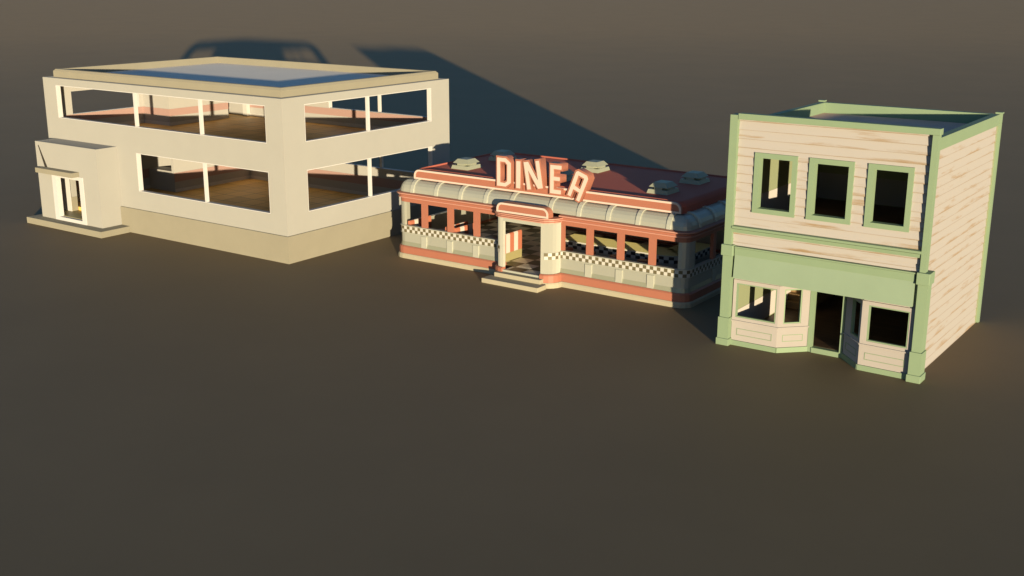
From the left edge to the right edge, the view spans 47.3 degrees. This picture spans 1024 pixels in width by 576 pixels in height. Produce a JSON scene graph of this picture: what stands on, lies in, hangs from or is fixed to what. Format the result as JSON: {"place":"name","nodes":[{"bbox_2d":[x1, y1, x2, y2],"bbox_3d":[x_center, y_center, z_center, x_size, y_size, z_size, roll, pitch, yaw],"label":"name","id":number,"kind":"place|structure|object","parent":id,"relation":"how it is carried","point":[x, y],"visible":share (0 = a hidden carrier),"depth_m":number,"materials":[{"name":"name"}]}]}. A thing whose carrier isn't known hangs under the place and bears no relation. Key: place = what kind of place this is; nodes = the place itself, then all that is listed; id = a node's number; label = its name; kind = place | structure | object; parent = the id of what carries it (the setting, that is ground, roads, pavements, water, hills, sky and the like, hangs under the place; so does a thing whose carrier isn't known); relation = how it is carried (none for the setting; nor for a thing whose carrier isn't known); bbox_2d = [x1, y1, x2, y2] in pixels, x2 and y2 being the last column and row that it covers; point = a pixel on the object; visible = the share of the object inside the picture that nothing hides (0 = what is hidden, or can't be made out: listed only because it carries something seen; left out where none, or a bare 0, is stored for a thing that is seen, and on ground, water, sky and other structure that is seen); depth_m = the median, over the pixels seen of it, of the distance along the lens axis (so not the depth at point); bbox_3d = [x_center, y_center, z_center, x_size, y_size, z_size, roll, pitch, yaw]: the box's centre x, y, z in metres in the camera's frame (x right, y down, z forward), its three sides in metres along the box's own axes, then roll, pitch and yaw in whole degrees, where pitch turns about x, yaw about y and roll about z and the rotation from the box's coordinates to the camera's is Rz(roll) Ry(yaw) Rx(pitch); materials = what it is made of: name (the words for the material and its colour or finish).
{"place":"outdoors","nodes":[
{"label":"outdoors","id":0,"kind":"place"},
{"bbox_2d":[27,56,449,263],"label":"office building","id":1,"kind":"structure","parent":0,"point":[249,157],"depth_m":63.04,"materials":[{"name":"beige paint"}]},
{"bbox_2d":[73,89,139,113],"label":"window frame","id":2,"kind":"structure","parent":1,"relation":"in","point":[89,89],"depth_m":69.27,"materials":[{"name":"white paint"}]},
{"bbox_2d":[55,85,266,143],"bbox_3d":[-18.538,-9.160,60.757,16.651,1.826,0.276,11,19,34],"label":"window frame","id":3,"kind":"structure","parent":1,"relation":"in","point":[58,90],"depth_m":61.37,"materials":[{"name":"white paint"}]},
{"bbox_2d":[136,153,270,213],"bbox_3d":[-15.845,-5.439,59.808,10.061,2.081,0.276,11,19,34],"label":"window frame","id":4,"kind":"structure","parent":1,"relation":"in","point":[138,156],"depth_m":59.82,"materials":[{"name":"white paint"}]},
{"bbox_2d":[304,88,431,141],"bbox_3d":[-7.351,-9.053,60.487,0.276,1.826,9.726,11,19,34],"label":"window frame","id":5,"kind":"structure","parent":1,"relation":"in","point":[367,108],"depth_m":60.43,"materials":[{"name":"white paint"}]},
{"bbox_2d":[307,146,432,211],"bbox_3d":[-7.352,-5.848,61.382,0.276,2.081,9.756,11,19,34],"label":"window frame","id":6,"kind":"structure","parent":1,"relation":"in","point":[430,161],"depth_m":61.16,"materials":[{"name":"white paint"}]},
{"bbox_2d":[329,95,426,116],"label":"window frame","id":7,"kind":"structure","parent":1,"relation":"in","point":[379,96],"depth_m":68.25,"materials":[{"name":"white paint"}]},
{"bbox_2d":[345,156,413,172],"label":"window frame","id":8,"kind":"structure","parent":1,"relation":"in","point":[381,158],"depth_m":69.10,"materials":[{"name":"white paint"}]},
{"bbox_2d":[0,0,1023,575],"bbox_3d":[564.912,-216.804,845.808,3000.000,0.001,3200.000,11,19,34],"label":"ground","id":9,"kind":"structure","parent":0,"point":[368,408],"depth_m":41.98,"materials":[{"name":"paint"}]},
{"bbox_2d":[397,149,726,307],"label":"diner","id":10,"kind":"structure","parent":9,"relation":"on","point":[546,205],"depth_m":52.97,"materials":[{"name":"metal"}]},
{"bbox_2d":[408,215,430,227],"bbox_3d":[-4.459,-2.845,58.842,0.620,1.330,1.650,11,19,34],"label":"booth bench","id":11,"kind":"object","parent":10,"relation":"on","point":[417,222],"visible":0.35,"depth_m":58.68,"materials":[{"name":"orange leather"}]},
{"bbox_2d":[445,221,467,230],"bbox_3d":[-2.906,-2.550,57.789,0.620,1.330,1.650,11,19,34],"label":"booth bench","id":12,"kind":"object","parent":10,"relation":"on","point":[461,224],"visible":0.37,"depth_m":57.59,"materials":[{"name":"orange leather"}]},
{"bbox_2d":[454,223,472,234],"bbox_3d":[-2.104,-2.398,57.245,0.620,1.330,1.650,11,19,34],"label":"booth bench","id":13,"kind":"object","parent":10,"relation":"on","point":[466,229],"visible":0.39,"depth_m":57.17,"materials":[{"name":"orange leather"}]},
{"bbox_2d":[505,229,521,261],"bbox_3d":[-0.248,-2.046,55.986,0.620,1.330,1.650,11,19,34],"label":"booth bench","id":14,"kind":"object","parent":10,"relation":"on","point":[513,244],"visible":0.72,"depth_m":55.90,"materials":[{"name":"orange leather"}]},
{"bbox_2d":[565,234,709,267],"bbox_3d":[5.806,-1.631,54.979,6.525,1.100,3.225,11,19,34],"label":"serving counter","id":15,"kind":"object","parent":10,"relation":"on","point":[667,257],"visible":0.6,"depth_m":53.84,"materials":[{"name":"metal"}]},
{"bbox_2d":[565,247,573,250],"bbox_3d":[2.648,-1.464,54.811,0.480,0.850,0.480,11,19,34],"label":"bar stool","id":16,"kind":"object","parent":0,"point":[569,248],"visible":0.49,"depth_m":54.60,"materials":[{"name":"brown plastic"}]},
{"bbox_2d":[637,259,647,262],"bbox_3d":[5.877,-0.851,52.620,0.480,0.850,0.480,11,19,34],"label":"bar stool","id":17,"kind":"object","parent":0,"point":[643,260],"visible":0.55,"depth_m":52.41,"materials":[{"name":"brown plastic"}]},
{"bbox_2d":[716,100,1003,383],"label":"shop building","id":18,"kind":"structure","parent":0,"point":[856,236],"depth_m":42.83,"materials":[{"name":"green paint"}]},
{"bbox_2d":[732,279,779,326],"bbox_3d":[9.255,0.554,44.255,1.840,1.597,0.140,10,18,33],"label":"shop window","id":19,"kind":"structure","parent":18,"relation":"in","point":[774,323],"depth_m":44.26,"materials":[{"name":"pink paint"}]},
{"bbox_2d":[752,152,798,217],"bbox_3d":[9.655,-3.793,42.724,1.640,2.240,0.310,11,19,34],"label":"window frame","id":20,"kind":"structure","parent":18,"relation":"in","point":[758,164],"depth_m":42.74,"materials":[{"name":"green paint"}]},
{"bbox_2d":[777,286,810,326],"bbox_3d":[10.575,0.665,43.866,1.238,1.597,0.140,-2,16,-9],"label":"shop window","id":21,"kind":"structure","parent":18,"relation":"in","point":[804,304],"depth_m":43.85,"materials":[{"name":"pink paint"}]},
{"bbox_2d":[805,157,854,224],"bbox_3d":[11.360,-3.469,41.568,1.630,2.240,0.310,11,19,34],"label":"window frame","id":22,"kind":"structure","parent":18,"relation":"in","point":[813,164],"depth_m":41.57,"materials":[{"name":"green paint"}]},
{"bbox_2d":[844,297,862,341],"bbox_3d":[12.496,1.037,42.538,0.140,1.597,1.315,-2,16,-8],"label":"shop window","id":23,"kind":"structure","parent":18,"relation":"in","point":[851,302],"depth_m":42.71,"materials":[{"name":"pink paint"}]},
{"bbox_2d":[859,300,914,351],"bbox_3d":[13.319,1.345,41.428,1.860,1.597,0.140,11,19,35],"label":"shop window","id":24,"kind":"structure","parent":18,"relation":"in","point":[866,308],"depth_m":41.45,"materials":[{"name":"white paint"}]},
{"bbox_2d":[863,163,914,231],"bbox_3d":[13.076,-3.143,40.403,1.570,2.240,0.310,11,19,34],"label":"window frame","id":25,"kind":"structure","parent":18,"relation":"in","point":[872,169],"depth_m":40.39,"materials":[{"name":"green paint"}]}
]}

